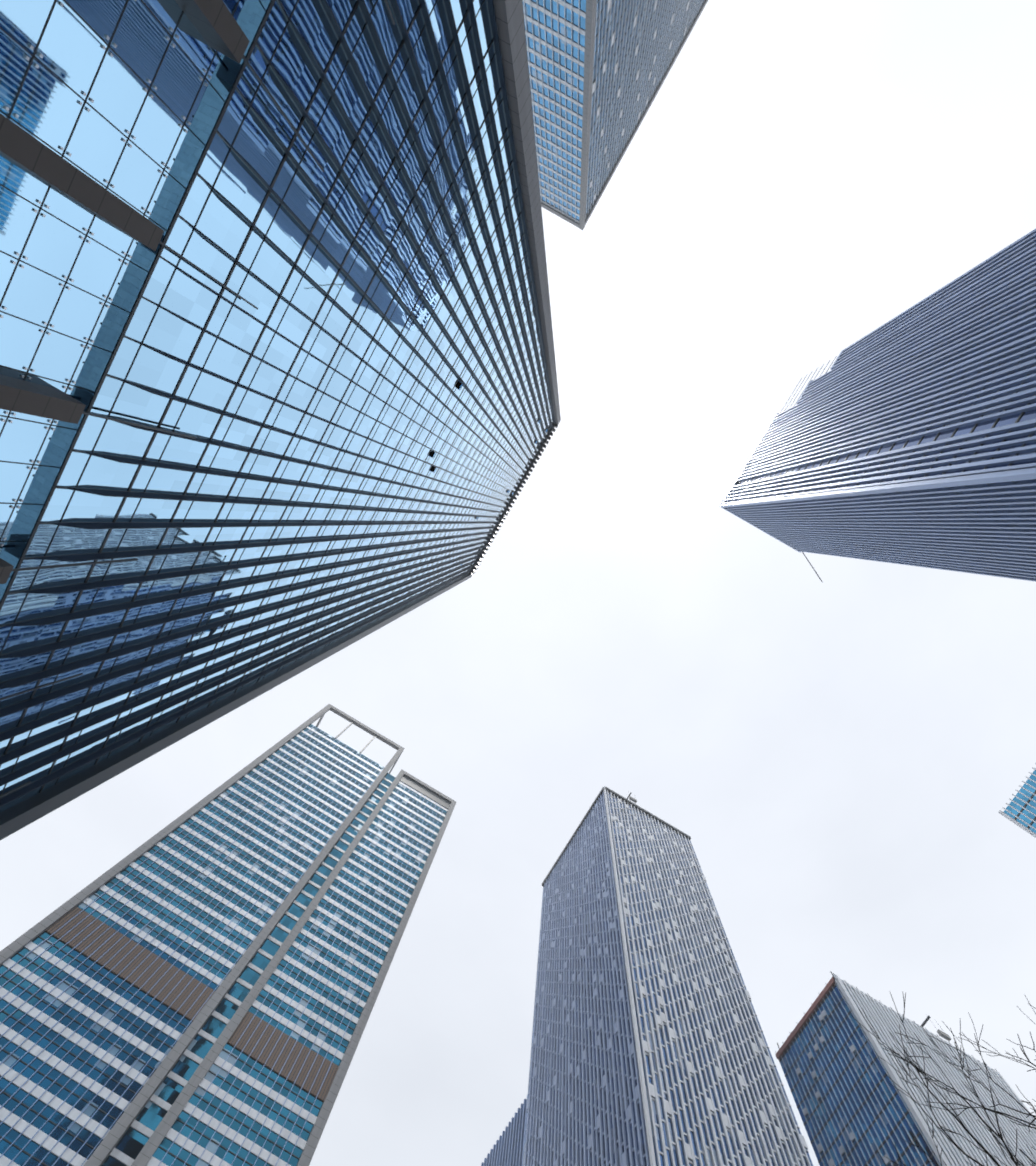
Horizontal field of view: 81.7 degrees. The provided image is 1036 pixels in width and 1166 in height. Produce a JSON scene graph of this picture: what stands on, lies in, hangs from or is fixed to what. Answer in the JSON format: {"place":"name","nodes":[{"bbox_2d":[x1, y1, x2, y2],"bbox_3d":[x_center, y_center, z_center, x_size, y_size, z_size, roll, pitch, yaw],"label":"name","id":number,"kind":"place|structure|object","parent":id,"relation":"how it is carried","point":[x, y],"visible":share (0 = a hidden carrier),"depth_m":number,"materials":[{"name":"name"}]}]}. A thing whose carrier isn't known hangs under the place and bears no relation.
{"place":"outdoors","nodes":[
{"label":"outdoors","id":0,"kind":"place"},
{"bbox_2d":[0,704,455,1165],"bbox_3d":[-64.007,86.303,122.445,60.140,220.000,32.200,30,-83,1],"label":"skyscraper","id":1,"kind":"structure","parent":0,"point":[200,983],"depth_m":112.02,"materials":[{"name":"blue glass"}]},
{"bbox_2d":[0,0,1035,1165],"label":"sky","id":2,"kind":"structure","parent":0,"point":[839,757],"materials":[{"name":"white"}]},
{"bbox_2d":[523,0,707,229],"bbox_3d":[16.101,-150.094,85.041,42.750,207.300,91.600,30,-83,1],"label":"skyscraper","id":3,"kind":"structure","parent":0,"point":[599,70],"depth_m":143.27,"materials":[{"name":"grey glass"}]},
{"bbox_2d":[522,786,812,1165],"bbox_3d":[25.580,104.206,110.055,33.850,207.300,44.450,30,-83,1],"label":"tower","id":4,"kind":"structure","parent":0,"point":[649,1046],"depth_m":122.02,"materials":[{"name":"grey glass"}]},
{"bbox_2d":[719,229,1035,581],"bbox_3d":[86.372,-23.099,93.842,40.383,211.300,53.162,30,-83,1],"label":"tower","id":5,"kind":"structure","parent":0,"point":[907,437],"depth_m":103.63,"materials":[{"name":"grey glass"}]},
{"bbox_2d":[775,971,1035,1165],"bbox_3d":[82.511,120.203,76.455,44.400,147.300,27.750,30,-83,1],"label":"tower","id":6,"kind":"structure","parent":0,"point":[854,1107],"depth_m":123.50,"materials":[{"name":"blue glass"}]},
{"bbox_2d":[998,763,1035,837],"bbox_3d":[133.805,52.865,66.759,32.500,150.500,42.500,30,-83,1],"label":"tower","id":7,"kind":"structure","parent":0,"point":[1020,810],"depth_m":140.04,"materials":[{"name":"blue glass"}]},
{"label":"ground","id":8,"kind":"structure","parent":0,"visible":0},
{"bbox_2d":[0,0,560,839],"bbox_3d":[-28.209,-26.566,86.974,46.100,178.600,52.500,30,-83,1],"label":"glass tower","id":9,"kind":"structure","parent":8,"relation":"on","point":[278,392],"depth_m":30.20,"materials":[{"name":"glass"}]},
{"bbox_2d":[481,1094,527,1165],"bbox_3d":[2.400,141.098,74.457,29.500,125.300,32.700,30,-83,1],"label":"skyscraper","id":10,"kind":"structure","parent":8,"relation":"on","point":[507,1149],"depth_m":131.26,"materials":[{"name":"grey glass"}]},
{"bbox_2d":[850,991,1035,1165],"bbox_3d":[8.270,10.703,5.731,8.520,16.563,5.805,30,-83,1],"label":"bare tree","id":11,"kind":"object","parent":8,"relation":"on","point":[922,1072],"visible":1,"depth_m":11.10,"materials":[{"name":"brown plant"}]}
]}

